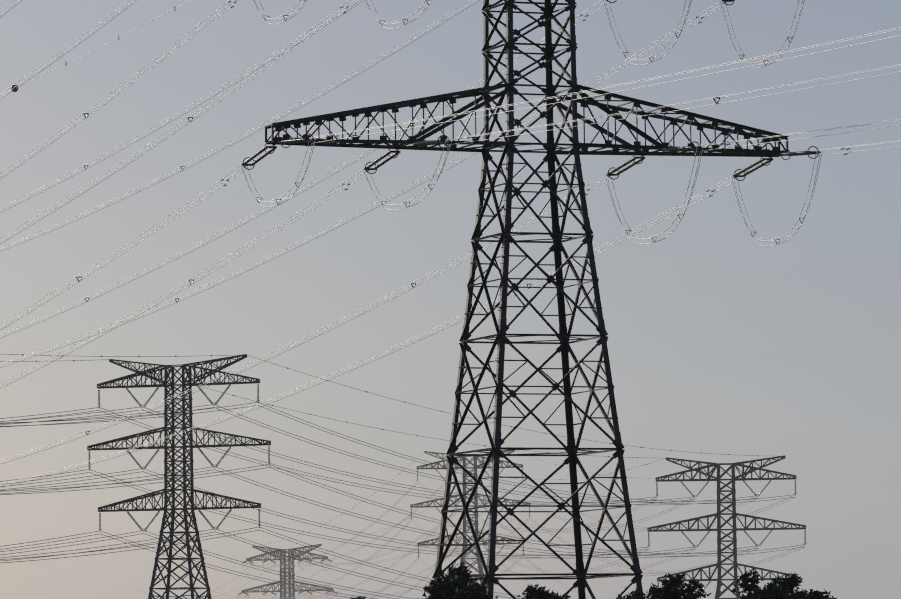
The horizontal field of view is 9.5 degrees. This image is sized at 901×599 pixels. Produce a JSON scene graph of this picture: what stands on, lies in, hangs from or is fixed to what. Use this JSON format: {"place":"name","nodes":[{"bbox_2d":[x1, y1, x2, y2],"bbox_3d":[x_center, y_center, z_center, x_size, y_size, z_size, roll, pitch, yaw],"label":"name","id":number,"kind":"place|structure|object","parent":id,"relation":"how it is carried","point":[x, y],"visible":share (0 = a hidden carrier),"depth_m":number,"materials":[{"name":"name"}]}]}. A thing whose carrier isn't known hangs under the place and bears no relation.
{"place":"outdoors","nodes":[
{"label":"outdoors","id":0,"kind":"place"},
{"bbox_2d":[0,0,900,598],"label":"sky","id":1,"kind":"structure","parent":0,"point":[721,341],"materials":[{"name":"grey"}]},
{"label":"ground","id":2,"kind":"structure","parent":0,"visible":0},
{"bbox_2d":[87,354,270,598],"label":"suspension pylon","id":3,"kind":"object","parent":2,"relation":"on","point":[173,460],"visible":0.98,"depth_m":785.75,"materials":[{"name":"metal"}]},
{"bbox_2d":[237,544,337,598],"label":"transmission tower","id":4,"kind":"structure","parent":2,"relation":"on","point":[284,579],"depth_m":1538.04,"materials":[{"name":"metal"}]},
{"bbox_2d":[418,561,486,598],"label":"tree","id":5,"kind":"object","parent":2,"relation":"on","point":[446,587],"visible":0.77,"depth_m":260.65,"materials":[{"name":"green plant"}]},
{"bbox_2d":[410,450,530,585],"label":"suspension pylon","id":6,"kind":"object","parent":2,"relation":"on","point":[476,495],"visible":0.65,"depth_m":1277.97,"materials":[{"name":"metal"}]},
{"bbox_2d":[0,354,804,598],"bbox_3d":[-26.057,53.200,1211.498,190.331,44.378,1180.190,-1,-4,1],"label":"power lines","id":7,"kind":"object","parent":6,"relation":"attached to","point":[405,494],"visible":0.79,"depth_m":841.21,"materials":[{"name":"grey"}]},
{"bbox_2d":[22,354,763,536],"bbox_3d":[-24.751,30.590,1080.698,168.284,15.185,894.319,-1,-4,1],"label":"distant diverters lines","id":8,"kind":"object","parent":7,"relation":"attached to","point":[417,435],"visible":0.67,"depth_m":911.10,"materials":[{"name":"grey"}]},
{"bbox_2d":[452,583,498,598],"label":"tree","id":9,"kind":"object","parent":2,"relation":"on","point":[473,591],"visible":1,"depth_m":258.55,"materials":[{"name":"green plant"}]},
{"bbox_2d":[241,0,821,598],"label":"tension pylon","id":10,"kind":"object","parent":2,"relation":"on","point":[495,450],"visible":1,"depth_m":287.97,"materials":[{"name":"metal"}]},
{"bbox_2d":[1,0,190,94],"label":"power line","id":11,"kind":"object","parent":10,"relation":"attached to","point":[102,45],"visible":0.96,"depth_m":405.59,"materials":[{"name":"silver metal"}]},
{"bbox_2d":[11,85,17,91],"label":"spacer","id":12,"kind":"object","parent":11,"relation":"attached to","point":[14,89],"visible":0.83,"depth_m":429.28,"materials":[{"name":"brown metal"}]},
{"bbox_2d":[0,0,900,487],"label":"power lines","id":13,"kind":"object","parent":10,"relation":"attached to","point":[354,182],"visible":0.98,"depth_m":326.20,"materials":[{"name":"silver metal"}]},
{"bbox_2d":[76,1,849,434],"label":"cable spacers","id":14,"kind":"object","parent":13,"relation":"attached to","point":[410,125],"visible":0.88,"depth_m":300.71,"materials":[{"name":"metal"}]},
{"bbox_2d":[509,584,557,598],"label":"tree","id":15,"kind":"object","parent":2,"relation":"on","point":[535,592],"visible":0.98,"depth_m":269.41,"materials":[{"name":"green plant"}]},
{"bbox_2d":[547,593,570,598],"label":"tree","id":16,"kind":"object","parent":2,"relation":"on","point":[564,596],"visible":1,"depth_m":264.92,"materials":[{"name":"green plant"}]},
{"bbox_2d":[618,589,648,598],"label":"tree","id":17,"kind":"object","parent":2,"relation":"on","point":[636,594],"visible":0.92,"depth_m":273.92,"materials":[{"name":"green plant"}]},
{"bbox_2d":[640,573,710,598],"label":"tree","id":18,"kind":"object","parent":2,"relation":"on","point":[673,587],"visible":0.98,"depth_m":271.05,"materials":[{"name":"green plant"}]},
{"bbox_2d":[647,455,806,598],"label":"suspension pylon","id":19,"kind":"object","parent":2,"relation":"on","point":[719,563],"visible":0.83,"depth_m":974.50,"materials":[{"name":"metal"}]},
{"bbox_2d":[731,570,809,598],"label":"tree","id":20,"kind":"object","parent":2,"relation":"on","point":[780,588],"visible":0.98,"depth_m":265.50,"materials":[{"name":"green plant"}]},
{"bbox_2d":[801,589,836,598],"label":"tree","id":21,"kind":"object","parent":2,"relation":"on","point":[816,594],"visible":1,"depth_m":261.13,"materials":[{"name":"green plant"}]}
]}

